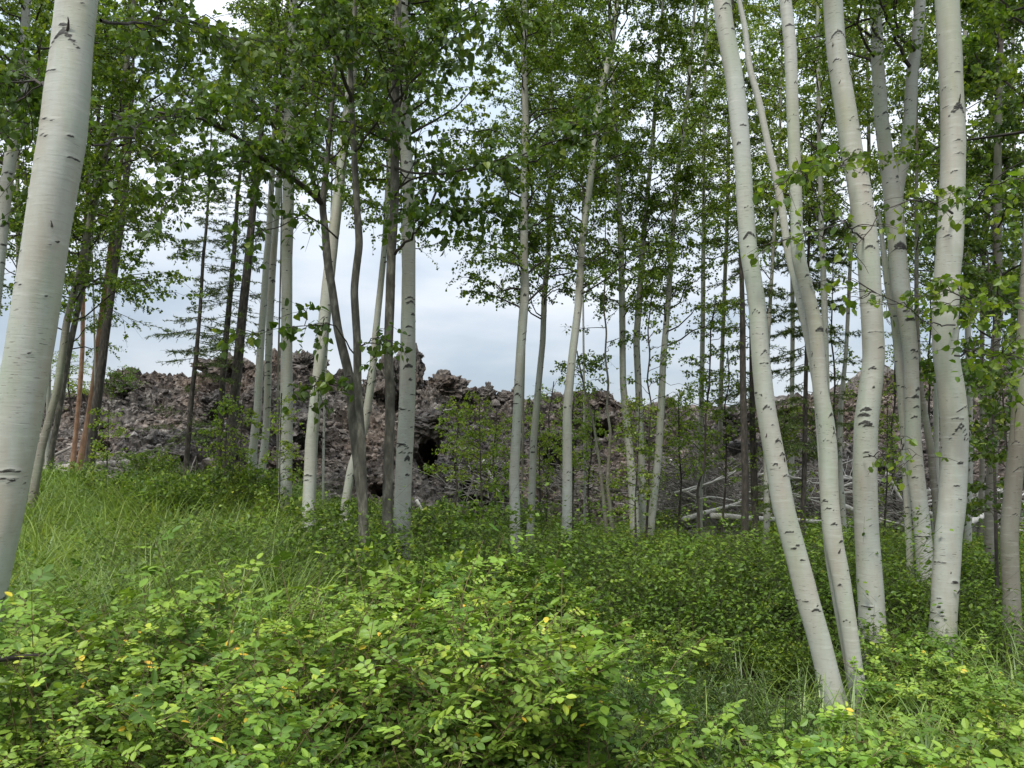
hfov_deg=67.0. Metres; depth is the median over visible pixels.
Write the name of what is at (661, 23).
birch tree
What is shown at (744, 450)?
spruce tree
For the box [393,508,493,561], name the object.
leafy shrub
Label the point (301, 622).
rose bush
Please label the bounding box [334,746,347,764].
mugwort plant
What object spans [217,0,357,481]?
birch tree
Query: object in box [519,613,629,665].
leafy shrub
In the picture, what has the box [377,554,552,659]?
rose bush
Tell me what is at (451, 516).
leafy shrub
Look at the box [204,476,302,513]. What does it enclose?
leafy shrub
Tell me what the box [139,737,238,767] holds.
mugwort plant
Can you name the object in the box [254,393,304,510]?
sapling
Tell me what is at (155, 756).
rose bush
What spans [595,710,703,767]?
mugwort plant
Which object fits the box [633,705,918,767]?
rose bush
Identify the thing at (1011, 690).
rose bush
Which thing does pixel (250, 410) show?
sapling
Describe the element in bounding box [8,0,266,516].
birch tree
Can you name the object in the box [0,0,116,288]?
birch tree
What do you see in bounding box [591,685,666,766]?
mugwort plant
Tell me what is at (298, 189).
birch tree
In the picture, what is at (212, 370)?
lava boulder
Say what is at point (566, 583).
leafy shrub
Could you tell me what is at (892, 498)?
lava boulder
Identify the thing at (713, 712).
mugwort plant
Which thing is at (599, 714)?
rose bush
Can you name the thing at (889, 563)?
leafy shrub
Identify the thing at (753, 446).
spruce tree
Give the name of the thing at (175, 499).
leafy shrub
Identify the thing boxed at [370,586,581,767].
rose bush
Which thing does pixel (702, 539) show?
leafy shrub
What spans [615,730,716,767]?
mugwort plant
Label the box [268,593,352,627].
leafy shrub
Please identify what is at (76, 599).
rose bush
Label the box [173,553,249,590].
rose bush
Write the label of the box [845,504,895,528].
log
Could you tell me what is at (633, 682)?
rose bush
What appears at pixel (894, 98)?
birch tree
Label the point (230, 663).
rose bush
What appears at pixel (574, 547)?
leafy shrub
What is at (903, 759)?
rose bush
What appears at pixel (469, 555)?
leafy shrub
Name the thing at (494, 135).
birch tree
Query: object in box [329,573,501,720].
rose bush
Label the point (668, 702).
rose bush
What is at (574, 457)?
sapling
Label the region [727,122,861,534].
spruce tree
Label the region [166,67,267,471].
larch tree
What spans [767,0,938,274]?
birch tree
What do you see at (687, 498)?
brush pile
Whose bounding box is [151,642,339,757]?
rose bush
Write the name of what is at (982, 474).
birch tree
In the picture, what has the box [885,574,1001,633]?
leafy shrub
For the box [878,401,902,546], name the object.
sapling
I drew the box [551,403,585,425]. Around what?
lava boulder
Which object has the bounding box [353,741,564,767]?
mugwort plant
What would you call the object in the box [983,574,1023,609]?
leafy shrub
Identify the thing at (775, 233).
birch tree
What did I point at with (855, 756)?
rose bush
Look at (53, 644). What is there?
rose bush
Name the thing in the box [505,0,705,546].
birch tree
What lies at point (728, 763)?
mugwort plant
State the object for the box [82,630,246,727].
rose bush
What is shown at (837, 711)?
rose bush
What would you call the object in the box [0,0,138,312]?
birch tree
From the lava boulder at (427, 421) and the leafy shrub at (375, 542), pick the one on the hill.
the lava boulder at (427, 421)
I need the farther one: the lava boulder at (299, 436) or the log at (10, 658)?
the lava boulder at (299, 436)
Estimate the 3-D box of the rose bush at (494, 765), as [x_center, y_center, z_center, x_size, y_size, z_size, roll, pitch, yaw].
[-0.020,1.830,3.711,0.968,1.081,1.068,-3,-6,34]
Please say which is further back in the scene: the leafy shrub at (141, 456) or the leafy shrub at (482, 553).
the leafy shrub at (141, 456)
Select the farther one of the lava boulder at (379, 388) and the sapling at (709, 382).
the lava boulder at (379, 388)
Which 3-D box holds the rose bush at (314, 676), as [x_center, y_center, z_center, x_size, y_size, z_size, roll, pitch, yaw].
[-1.309,1.641,3.652,0.917,1.424,1.134,2,-5,-18]
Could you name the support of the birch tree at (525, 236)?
on the ground at (813, 693)
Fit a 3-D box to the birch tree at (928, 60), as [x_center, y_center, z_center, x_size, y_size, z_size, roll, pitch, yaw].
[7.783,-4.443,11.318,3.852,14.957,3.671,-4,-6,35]
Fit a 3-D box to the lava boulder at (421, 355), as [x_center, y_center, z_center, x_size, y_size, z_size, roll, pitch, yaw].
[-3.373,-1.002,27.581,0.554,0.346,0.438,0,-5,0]
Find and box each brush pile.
[93,442,196,485]
[414,412,553,518]
[526,446,610,515]
[619,429,796,536]
[735,452,851,524]
[799,464,1023,532]
[926,461,1023,535]
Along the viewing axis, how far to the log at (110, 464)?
20.27 m
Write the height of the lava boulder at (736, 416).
1.078 m
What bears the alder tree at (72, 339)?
on the ground at (813, 693)
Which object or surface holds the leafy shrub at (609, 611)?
on the ground at (813, 693)
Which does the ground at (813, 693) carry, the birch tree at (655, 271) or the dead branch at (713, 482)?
the birch tree at (655, 271)
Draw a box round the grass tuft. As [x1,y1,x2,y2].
[800,682,1021,767]
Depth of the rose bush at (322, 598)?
5.88 m
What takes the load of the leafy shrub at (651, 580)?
on the ground at (813, 693)
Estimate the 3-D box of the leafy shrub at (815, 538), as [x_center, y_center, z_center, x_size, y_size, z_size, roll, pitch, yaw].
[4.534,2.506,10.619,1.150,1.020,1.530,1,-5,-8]
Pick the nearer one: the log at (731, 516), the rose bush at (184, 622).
the rose bush at (184, 622)
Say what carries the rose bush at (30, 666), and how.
on the ground at (813, 693)
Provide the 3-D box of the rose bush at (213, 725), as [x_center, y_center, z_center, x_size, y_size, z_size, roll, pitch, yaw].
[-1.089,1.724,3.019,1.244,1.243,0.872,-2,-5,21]
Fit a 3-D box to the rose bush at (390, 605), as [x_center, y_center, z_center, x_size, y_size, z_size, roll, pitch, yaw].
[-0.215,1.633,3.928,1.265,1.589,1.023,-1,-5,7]
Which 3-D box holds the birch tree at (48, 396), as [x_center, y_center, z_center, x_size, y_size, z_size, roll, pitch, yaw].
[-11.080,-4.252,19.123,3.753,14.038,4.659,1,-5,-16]
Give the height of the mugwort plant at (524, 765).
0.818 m
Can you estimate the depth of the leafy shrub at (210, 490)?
13.71 m
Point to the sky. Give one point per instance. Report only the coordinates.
(474, 342)
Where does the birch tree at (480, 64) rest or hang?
on the ground at (813, 693)
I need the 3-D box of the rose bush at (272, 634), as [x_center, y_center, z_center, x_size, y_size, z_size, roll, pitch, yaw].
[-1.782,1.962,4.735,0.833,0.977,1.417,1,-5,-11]
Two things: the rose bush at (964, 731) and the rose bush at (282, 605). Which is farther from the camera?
the rose bush at (282, 605)
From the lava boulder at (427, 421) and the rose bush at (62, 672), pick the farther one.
the lava boulder at (427, 421)
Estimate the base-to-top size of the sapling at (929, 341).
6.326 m
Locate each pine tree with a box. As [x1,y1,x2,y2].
[69,62,135,473]
[75,41,154,473]
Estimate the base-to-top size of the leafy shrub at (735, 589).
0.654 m
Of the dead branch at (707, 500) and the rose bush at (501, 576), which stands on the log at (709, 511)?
the dead branch at (707, 500)
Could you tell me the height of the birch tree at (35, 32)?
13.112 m
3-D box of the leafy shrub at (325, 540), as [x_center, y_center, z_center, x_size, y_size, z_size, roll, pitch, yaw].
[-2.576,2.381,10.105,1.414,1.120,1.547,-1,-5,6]
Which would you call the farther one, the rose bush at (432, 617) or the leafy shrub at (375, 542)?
the leafy shrub at (375, 542)
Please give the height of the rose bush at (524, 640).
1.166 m
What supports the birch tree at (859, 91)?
on the ground at (813, 693)
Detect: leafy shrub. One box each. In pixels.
[42,464,89,491]
[44,454,107,486]
[72,465,144,501]
[74,519,159,569]
[85,470,172,499]
[89,473,193,496]
[98,447,179,479]
[115,461,229,524]
[121,449,182,478]
[126,497,167,518]
[143,513,268,561]
[146,468,199,486]
[184,464,276,495]
[188,479,251,514]
[196,469,276,525]
[198,460,278,510]
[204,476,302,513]
[225,496,298,532]
[238,502,281,522]
[241,495,402,551]
[267,521,334,561]
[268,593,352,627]
[279,527,371,549]
[293,514,406,595]
[293,516,422,595]
[316,496,373,527]
[323,495,356,510]
[323,554,478,629]
[337,532,496,669]
[344,534,552,644]
[350,494,381,519]
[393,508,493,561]
[406,490,537,562]
[432,541,545,587]
[434,540,527,567]
[493,572,617,655]
[497,515,526,529]
[501,572,604,615]
[504,498,561,535]
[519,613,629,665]
[526,529,651,582]
[531,529,638,585]
[532,624,625,665]
[575,580,625,619]
[583,577,628,607]
[592,600,633,623]
[598,599,674,663]
[618,535,658,570]
[618,564,711,639]
[625,642,671,676]
[632,555,747,641]
[634,632,724,696]
[641,528,757,581]
[672,586,728,635]
[674,542,734,570]
[677,585,756,643]
[682,539,761,592]
[693,583,780,662]
[699,538,776,591]
[719,556,827,633]
[719,564,766,615]
[731,613,796,681]
[749,624,814,696]
[750,574,795,635]
[752,560,857,643]
[803,527,890,565]
[822,554,914,601]
[882,561,929,625]
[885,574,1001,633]
[885,588,974,630]
[912,544,990,565]
[960,544,1022,591]
[960,547,1023,594]
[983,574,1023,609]
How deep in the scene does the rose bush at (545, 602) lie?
7.07 m
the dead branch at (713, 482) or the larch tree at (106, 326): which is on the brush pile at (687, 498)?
the dead branch at (713, 482)
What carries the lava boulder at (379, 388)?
on the hill
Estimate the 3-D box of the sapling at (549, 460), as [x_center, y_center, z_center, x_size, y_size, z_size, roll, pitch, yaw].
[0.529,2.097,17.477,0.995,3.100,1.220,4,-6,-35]
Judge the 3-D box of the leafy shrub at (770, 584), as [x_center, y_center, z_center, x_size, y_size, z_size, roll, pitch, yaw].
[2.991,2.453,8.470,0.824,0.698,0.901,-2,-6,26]
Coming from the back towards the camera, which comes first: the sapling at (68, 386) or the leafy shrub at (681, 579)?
the sapling at (68, 386)
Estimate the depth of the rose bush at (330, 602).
5.58 m
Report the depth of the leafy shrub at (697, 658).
6.82 m
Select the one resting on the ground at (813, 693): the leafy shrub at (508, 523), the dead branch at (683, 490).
the leafy shrub at (508, 523)
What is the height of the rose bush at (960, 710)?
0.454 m
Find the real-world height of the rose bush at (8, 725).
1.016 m
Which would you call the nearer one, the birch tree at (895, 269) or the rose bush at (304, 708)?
the rose bush at (304, 708)
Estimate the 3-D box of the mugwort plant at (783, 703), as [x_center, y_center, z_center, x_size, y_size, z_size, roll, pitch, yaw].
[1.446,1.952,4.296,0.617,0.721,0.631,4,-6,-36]
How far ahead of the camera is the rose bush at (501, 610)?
5.17 m
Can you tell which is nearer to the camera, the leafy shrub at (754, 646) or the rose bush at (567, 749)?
the rose bush at (567, 749)
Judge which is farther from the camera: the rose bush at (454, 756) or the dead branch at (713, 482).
the dead branch at (713, 482)
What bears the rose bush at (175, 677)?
on the ground at (813, 693)
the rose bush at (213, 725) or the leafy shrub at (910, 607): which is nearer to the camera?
the rose bush at (213, 725)
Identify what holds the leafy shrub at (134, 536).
on the ground at (813, 693)
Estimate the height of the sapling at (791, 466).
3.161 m
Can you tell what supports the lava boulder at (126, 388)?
on the hill
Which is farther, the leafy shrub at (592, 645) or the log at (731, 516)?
the log at (731, 516)
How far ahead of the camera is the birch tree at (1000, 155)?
10.65 m
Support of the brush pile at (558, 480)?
on the ground at (813, 693)
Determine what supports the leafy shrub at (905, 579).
on the ground at (813, 693)
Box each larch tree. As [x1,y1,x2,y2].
[72,52,176,478]
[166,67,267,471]
[186,11,281,475]
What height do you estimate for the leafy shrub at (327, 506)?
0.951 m
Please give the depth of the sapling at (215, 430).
13.45 m
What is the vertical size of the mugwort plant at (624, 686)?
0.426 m
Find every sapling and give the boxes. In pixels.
[51,350,104,415]
[87,405,134,482]
[190,388,262,508]
[214,399,269,506]
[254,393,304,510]
[417,391,494,521]
[445,396,523,523]
[463,405,522,531]
[505,376,582,531]
[520,412,556,533]
[544,391,611,528]
[549,349,611,544]
[558,407,626,527]
[561,173,647,535]
[606,392,663,560]
[620,297,707,553]
[646,392,728,538]
[656,292,749,535]
[670,353,761,537]
[737,403,819,505]
[786,244,888,447]
[848,281,932,531]
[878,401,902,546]
[884,272,1004,510]
[919,251,1023,615]
[964,362,1023,525]
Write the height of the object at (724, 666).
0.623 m
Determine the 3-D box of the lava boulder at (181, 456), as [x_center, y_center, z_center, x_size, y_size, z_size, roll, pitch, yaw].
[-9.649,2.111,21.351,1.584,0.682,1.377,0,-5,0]
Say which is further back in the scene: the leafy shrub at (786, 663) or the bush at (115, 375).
the bush at (115, 375)
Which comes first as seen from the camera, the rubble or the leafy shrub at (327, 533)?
the leafy shrub at (327, 533)
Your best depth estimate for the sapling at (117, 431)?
15.88 m
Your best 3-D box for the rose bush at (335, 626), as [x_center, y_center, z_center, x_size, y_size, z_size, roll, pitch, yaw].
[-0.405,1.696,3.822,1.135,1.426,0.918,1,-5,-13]
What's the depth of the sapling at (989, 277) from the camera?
9.10 m
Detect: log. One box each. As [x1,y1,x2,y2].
[0,653,63,663]
[54,446,71,456]
[54,457,150,469]
[682,501,740,521]
[710,513,852,530]
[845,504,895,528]
[885,472,902,500]
[972,513,983,523]
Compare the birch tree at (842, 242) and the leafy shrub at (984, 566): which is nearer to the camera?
the leafy shrub at (984, 566)
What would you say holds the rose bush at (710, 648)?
on the ground at (813, 693)
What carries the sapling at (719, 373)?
on the ground at (813, 693)
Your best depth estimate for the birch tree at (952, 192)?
7.10 m
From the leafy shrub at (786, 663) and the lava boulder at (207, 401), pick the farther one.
the lava boulder at (207, 401)
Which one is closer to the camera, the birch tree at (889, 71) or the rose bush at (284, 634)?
the rose bush at (284, 634)
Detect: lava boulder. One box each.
[109,380,144,397]
[150,449,190,465]
[190,352,253,379]
[196,389,243,419]
[253,348,280,375]
[270,442,304,478]
[271,410,334,449]
[292,349,330,376]
[374,351,399,402]
[414,407,451,443]
[415,343,425,390]
[416,352,423,358]
[419,369,472,399]
[456,460,519,483]
[471,385,497,404]
[492,390,513,405]
[537,428,579,450]
[548,391,563,407]
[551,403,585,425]
[589,390,615,411]
[613,402,635,408]
[710,406,749,438]
[878,482,903,516]
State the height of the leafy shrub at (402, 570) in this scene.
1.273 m
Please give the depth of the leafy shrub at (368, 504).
16.69 m
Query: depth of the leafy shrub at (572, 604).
7.02 m
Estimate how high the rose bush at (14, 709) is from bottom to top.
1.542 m
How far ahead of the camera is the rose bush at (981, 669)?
5.48 m
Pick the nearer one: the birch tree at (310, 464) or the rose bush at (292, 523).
the rose bush at (292, 523)
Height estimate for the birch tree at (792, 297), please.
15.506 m
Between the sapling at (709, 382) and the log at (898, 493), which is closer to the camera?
the sapling at (709, 382)
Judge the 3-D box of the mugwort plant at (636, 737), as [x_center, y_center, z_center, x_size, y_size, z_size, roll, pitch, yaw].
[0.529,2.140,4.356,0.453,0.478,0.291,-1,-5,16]
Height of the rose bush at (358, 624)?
1.129 m
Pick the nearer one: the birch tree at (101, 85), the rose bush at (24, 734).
the rose bush at (24, 734)
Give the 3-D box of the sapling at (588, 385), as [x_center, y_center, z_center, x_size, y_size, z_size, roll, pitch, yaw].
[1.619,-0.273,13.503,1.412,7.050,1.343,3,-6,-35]
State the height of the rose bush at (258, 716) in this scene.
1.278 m
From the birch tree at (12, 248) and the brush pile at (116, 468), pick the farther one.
the brush pile at (116, 468)
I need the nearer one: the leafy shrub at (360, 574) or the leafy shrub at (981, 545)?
the leafy shrub at (360, 574)
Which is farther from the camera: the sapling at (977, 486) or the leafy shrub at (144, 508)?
the leafy shrub at (144, 508)
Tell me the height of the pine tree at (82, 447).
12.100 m
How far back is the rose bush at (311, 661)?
3.60 m
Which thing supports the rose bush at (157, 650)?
on the ground at (813, 693)
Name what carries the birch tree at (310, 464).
on the ground at (813, 693)
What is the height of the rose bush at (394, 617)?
1.219 m
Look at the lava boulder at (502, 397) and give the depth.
27.77 m
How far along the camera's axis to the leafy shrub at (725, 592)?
8.27 m
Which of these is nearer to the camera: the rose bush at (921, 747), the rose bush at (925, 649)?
the rose bush at (921, 747)
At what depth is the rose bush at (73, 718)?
3.26 m
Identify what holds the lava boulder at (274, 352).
on the hill
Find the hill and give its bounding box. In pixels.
[38,348,1023,530]
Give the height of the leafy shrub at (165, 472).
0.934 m
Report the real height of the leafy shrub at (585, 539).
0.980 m
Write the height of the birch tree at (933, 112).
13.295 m
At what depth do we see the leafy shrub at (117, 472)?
13.76 m
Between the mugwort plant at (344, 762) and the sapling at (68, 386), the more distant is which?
the sapling at (68, 386)
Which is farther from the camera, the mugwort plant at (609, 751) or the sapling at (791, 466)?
the sapling at (791, 466)
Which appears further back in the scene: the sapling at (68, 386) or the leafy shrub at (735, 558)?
the sapling at (68, 386)
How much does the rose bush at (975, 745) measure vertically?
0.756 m
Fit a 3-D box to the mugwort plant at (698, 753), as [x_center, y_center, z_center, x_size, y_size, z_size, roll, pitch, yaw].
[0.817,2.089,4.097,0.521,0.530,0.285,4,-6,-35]
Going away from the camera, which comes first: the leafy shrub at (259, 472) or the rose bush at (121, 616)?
the rose bush at (121, 616)
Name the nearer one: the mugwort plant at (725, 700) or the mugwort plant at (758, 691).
the mugwort plant at (725, 700)
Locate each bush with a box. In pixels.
[0,563,254,767]
[0,564,264,767]
[0,604,166,767]
[0,620,288,767]
[0,622,93,751]
[0,623,164,767]
[0,646,87,767]
[0,735,70,767]
[1,586,63,647]
[2,558,166,679]
[2,705,53,767]
[3,578,358,761]
[3,648,247,767]
[12,616,283,766]
[26,585,221,767]
[31,525,353,752]
[62,651,386,767]
[80,550,434,767]
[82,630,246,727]
[103,365,152,400]
[106,673,299,767]
[129,573,275,696]
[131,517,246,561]
[131,613,248,653]
[132,564,343,759]
[134,680,338,767]
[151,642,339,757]
[158,628,267,753]
[165,648,379,766]
[166,615,294,707]
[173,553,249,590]
[182,606,365,743]
[183,669,495,767]
[191,638,510,767]
[212,574,318,672]
[221,550,445,743]
[237,730,469,767]
[243,607,399,724]
[252,604,354,668]
[267,597,371,677]
[273,584,484,765]
[277,589,382,691]
[277,603,479,763]
[280,603,483,757]
[286,521,308,560]
[314,571,524,767]
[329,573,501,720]
[342,557,732,767]
[343,609,517,706]
[347,540,594,767]
[355,581,438,631]
[356,623,547,767]
[357,520,552,717]
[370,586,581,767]
[371,583,543,767]
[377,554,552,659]
[383,644,630,767]
[387,619,581,762]
[399,551,501,580]
[404,574,582,767]
[419,584,648,666]
[430,613,703,767]
[442,608,623,767]
[465,566,522,636]
[473,620,548,675]
[485,585,599,704]
[492,524,623,642]
[539,578,600,617]
[583,638,635,702]
[603,656,658,715]
[618,614,731,703]
[622,608,748,702]
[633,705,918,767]
[673,723,911,767]
[685,699,923,767]
[760,701,946,767]
[798,714,1023,767]
[810,728,951,767]
[826,704,957,766]
[835,643,937,726]
[838,617,956,687]
[848,753,900,766]
[869,699,984,760]
[886,628,992,690]
[896,744,1023,767]
[903,665,1023,758]
[913,687,1023,767]
[931,670,1022,723]
[945,699,1020,757]
[950,671,1023,723]
[954,659,1023,709]
[956,701,1023,767]
[995,679,1023,717]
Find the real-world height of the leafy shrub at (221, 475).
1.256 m
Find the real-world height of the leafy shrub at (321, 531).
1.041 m
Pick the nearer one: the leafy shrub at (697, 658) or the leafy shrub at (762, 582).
the leafy shrub at (697, 658)
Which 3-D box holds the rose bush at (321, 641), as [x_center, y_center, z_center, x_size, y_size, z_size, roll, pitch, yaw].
[-0.761,1.639,3.890,1.148,1.504,1.024,-2,-5,18]
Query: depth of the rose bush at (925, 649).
6.45 m
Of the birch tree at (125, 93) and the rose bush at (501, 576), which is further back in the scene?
the birch tree at (125, 93)
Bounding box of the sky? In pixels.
[0,0,1023,406]
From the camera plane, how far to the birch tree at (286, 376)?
13.77 m
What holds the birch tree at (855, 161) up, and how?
on the ground at (813, 693)
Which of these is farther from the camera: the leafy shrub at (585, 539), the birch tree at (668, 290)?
the birch tree at (668, 290)
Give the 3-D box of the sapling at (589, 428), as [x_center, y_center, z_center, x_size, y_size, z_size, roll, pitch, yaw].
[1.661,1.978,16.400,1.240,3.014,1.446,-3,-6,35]
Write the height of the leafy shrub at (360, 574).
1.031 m
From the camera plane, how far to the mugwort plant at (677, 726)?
4.96 m
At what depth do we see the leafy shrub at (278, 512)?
12.61 m
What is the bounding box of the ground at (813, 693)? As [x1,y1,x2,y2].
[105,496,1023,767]
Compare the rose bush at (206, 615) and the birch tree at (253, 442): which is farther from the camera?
the birch tree at (253, 442)
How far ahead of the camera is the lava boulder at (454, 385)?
27.57 m
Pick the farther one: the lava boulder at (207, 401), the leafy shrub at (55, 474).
the lava boulder at (207, 401)
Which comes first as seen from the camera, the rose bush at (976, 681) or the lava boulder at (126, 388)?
the rose bush at (976, 681)
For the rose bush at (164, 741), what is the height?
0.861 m
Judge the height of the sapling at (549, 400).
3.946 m
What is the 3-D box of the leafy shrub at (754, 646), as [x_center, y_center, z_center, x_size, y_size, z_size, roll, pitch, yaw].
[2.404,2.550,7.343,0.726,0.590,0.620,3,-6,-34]
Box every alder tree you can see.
[3,1,150,471]
[30,0,493,569]
[229,0,638,553]
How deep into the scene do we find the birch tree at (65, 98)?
4.72 m
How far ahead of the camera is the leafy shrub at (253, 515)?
12.82 m
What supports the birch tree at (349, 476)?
on the ground at (813, 693)
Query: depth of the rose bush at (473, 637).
3.65 m
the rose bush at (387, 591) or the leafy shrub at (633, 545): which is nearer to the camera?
the rose bush at (387, 591)
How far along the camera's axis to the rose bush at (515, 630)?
5.08 m
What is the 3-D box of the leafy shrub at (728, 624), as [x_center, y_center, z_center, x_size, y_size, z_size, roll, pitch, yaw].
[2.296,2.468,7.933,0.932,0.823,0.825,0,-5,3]
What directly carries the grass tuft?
on the ground at (813, 693)
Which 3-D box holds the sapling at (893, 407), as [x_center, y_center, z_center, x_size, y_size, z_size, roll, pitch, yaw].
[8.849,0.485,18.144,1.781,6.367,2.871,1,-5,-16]
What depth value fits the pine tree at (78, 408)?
19.56 m
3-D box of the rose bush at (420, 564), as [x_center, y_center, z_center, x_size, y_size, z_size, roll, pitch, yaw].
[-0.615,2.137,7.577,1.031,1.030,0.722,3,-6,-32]
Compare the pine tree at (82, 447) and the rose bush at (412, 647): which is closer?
the rose bush at (412, 647)
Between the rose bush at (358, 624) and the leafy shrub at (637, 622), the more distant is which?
the leafy shrub at (637, 622)
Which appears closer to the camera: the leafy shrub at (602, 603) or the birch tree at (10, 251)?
the leafy shrub at (602, 603)
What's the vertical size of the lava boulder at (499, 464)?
0.615 m
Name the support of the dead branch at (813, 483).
on the brush pile at (898, 503)
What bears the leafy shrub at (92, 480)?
on the ground at (813, 693)
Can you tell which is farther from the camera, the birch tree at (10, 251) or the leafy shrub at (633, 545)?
the birch tree at (10, 251)
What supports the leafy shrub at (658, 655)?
on the ground at (813, 693)
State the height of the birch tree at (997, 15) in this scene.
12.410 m
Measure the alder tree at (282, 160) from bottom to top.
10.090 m
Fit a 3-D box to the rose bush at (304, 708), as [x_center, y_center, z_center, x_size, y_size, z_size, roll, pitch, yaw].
[-0.665,1.711,3.822,1.041,1.364,0.928,1,-5,-6]
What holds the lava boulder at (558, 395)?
on the hill
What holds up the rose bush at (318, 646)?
on the ground at (813, 693)
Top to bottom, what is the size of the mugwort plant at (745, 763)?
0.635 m
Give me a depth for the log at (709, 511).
17.47 m
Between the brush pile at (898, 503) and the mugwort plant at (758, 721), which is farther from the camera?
the brush pile at (898, 503)
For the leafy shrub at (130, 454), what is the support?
on the ground at (813, 693)
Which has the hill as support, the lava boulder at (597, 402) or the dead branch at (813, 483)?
the lava boulder at (597, 402)
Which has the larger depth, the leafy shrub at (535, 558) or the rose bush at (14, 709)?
the leafy shrub at (535, 558)
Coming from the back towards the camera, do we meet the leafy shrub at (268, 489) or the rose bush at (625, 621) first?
the leafy shrub at (268, 489)
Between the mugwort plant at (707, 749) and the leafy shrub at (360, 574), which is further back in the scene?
the leafy shrub at (360, 574)
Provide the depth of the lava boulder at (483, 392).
27.81 m
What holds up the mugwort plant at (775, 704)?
on the ground at (813, 693)
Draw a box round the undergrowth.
[0,469,1023,767]
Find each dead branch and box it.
[674,461,749,493]
[682,489,732,507]
[688,470,737,491]
[700,496,763,503]
[762,477,819,498]
[789,472,819,495]
[792,493,819,514]
[815,456,851,477]
[879,518,912,528]
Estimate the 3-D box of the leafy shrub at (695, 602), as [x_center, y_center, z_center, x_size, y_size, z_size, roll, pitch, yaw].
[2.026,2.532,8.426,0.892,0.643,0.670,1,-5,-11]
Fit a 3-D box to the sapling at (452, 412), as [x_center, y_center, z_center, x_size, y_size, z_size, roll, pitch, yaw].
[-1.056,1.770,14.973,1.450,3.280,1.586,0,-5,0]
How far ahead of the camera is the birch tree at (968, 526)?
14.20 m
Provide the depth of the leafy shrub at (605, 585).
9.96 m
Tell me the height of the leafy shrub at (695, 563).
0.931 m
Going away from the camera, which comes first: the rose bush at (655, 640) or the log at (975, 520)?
the rose bush at (655, 640)
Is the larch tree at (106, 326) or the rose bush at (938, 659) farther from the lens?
the larch tree at (106, 326)
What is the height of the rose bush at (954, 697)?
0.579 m
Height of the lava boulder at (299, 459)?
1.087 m
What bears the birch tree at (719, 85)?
on the ground at (813, 693)
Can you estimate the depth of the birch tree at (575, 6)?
18.26 m
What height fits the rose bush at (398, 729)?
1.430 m
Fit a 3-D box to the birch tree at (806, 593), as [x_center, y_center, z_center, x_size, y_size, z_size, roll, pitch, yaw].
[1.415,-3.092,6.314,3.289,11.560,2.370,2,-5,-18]
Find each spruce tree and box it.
[130,120,247,474]
[697,0,797,550]
[699,68,787,546]
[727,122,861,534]
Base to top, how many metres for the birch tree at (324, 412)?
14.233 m
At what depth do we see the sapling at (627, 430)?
12.43 m
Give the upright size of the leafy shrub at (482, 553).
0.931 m
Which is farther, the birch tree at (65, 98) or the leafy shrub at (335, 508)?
the leafy shrub at (335, 508)
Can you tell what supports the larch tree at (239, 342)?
on the ground at (813, 693)
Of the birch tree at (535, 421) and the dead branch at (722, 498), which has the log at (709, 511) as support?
the dead branch at (722, 498)
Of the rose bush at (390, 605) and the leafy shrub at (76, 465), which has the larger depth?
the leafy shrub at (76, 465)
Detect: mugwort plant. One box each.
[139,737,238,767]
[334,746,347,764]
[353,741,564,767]
[464,738,554,767]
[570,696,617,763]
[581,717,647,767]
[583,645,669,750]
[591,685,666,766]
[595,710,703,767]
[611,674,645,711]
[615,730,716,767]
[622,672,701,756]
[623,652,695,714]
[625,737,704,766]
[631,660,716,749]
[632,729,726,767]
[648,713,772,767]
[655,725,761,765]
[659,717,703,748]
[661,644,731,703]
[669,659,752,754]
[688,680,793,766]
[704,664,823,762]
[708,701,796,759]
[714,689,795,745]
[718,725,841,767]
[728,673,824,740]
[730,665,774,709]
[757,708,819,758]
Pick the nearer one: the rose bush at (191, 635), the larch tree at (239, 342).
the rose bush at (191, 635)
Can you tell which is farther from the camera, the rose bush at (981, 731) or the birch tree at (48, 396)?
the birch tree at (48, 396)
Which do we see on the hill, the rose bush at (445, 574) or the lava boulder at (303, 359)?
the lava boulder at (303, 359)
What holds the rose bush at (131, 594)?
on the ground at (813, 693)
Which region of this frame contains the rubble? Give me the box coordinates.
[39,356,1023,529]
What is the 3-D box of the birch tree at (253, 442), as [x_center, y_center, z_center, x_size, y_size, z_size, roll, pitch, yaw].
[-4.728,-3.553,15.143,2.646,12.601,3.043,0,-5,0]
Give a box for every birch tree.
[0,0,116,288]
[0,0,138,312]
[0,0,171,309]
[0,0,277,621]
[0,248,15,315]
[6,3,166,477]
[8,0,147,469]
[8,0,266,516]
[173,0,338,482]
[195,0,332,483]
[212,0,373,518]
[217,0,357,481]
[230,0,391,529]
[239,0,416,502]
[296,2,472,526]
[302,0,505,563]
[335,3,508,252]
[438,0,631,557]
[466,0,600,515]
[475,0,623,539]
[486,0,674,528]
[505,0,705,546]
[537,0,727,545]
[551,0,746,539]
[599,0,768,548]
[599,0,803,540]
[643,0,805,535]
[674,0,923,551]
[703,0,836,544]
[709,0,883,503]
[713,0,850,731]
[737,0,870,722]
[739,0,934,593]
[742,0,959,671]
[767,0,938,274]
[771,0,907,534]
[783,0,1023,667]
[828,0,993,530]
[837,1,1021,534]
[847,0,1023,547]
[856,11,1023,468]
[871,0,1023,664]
[894,0,1023,568]
[894,2,1023,537]
[900,0,1023,315]
[971,0,1023,336]

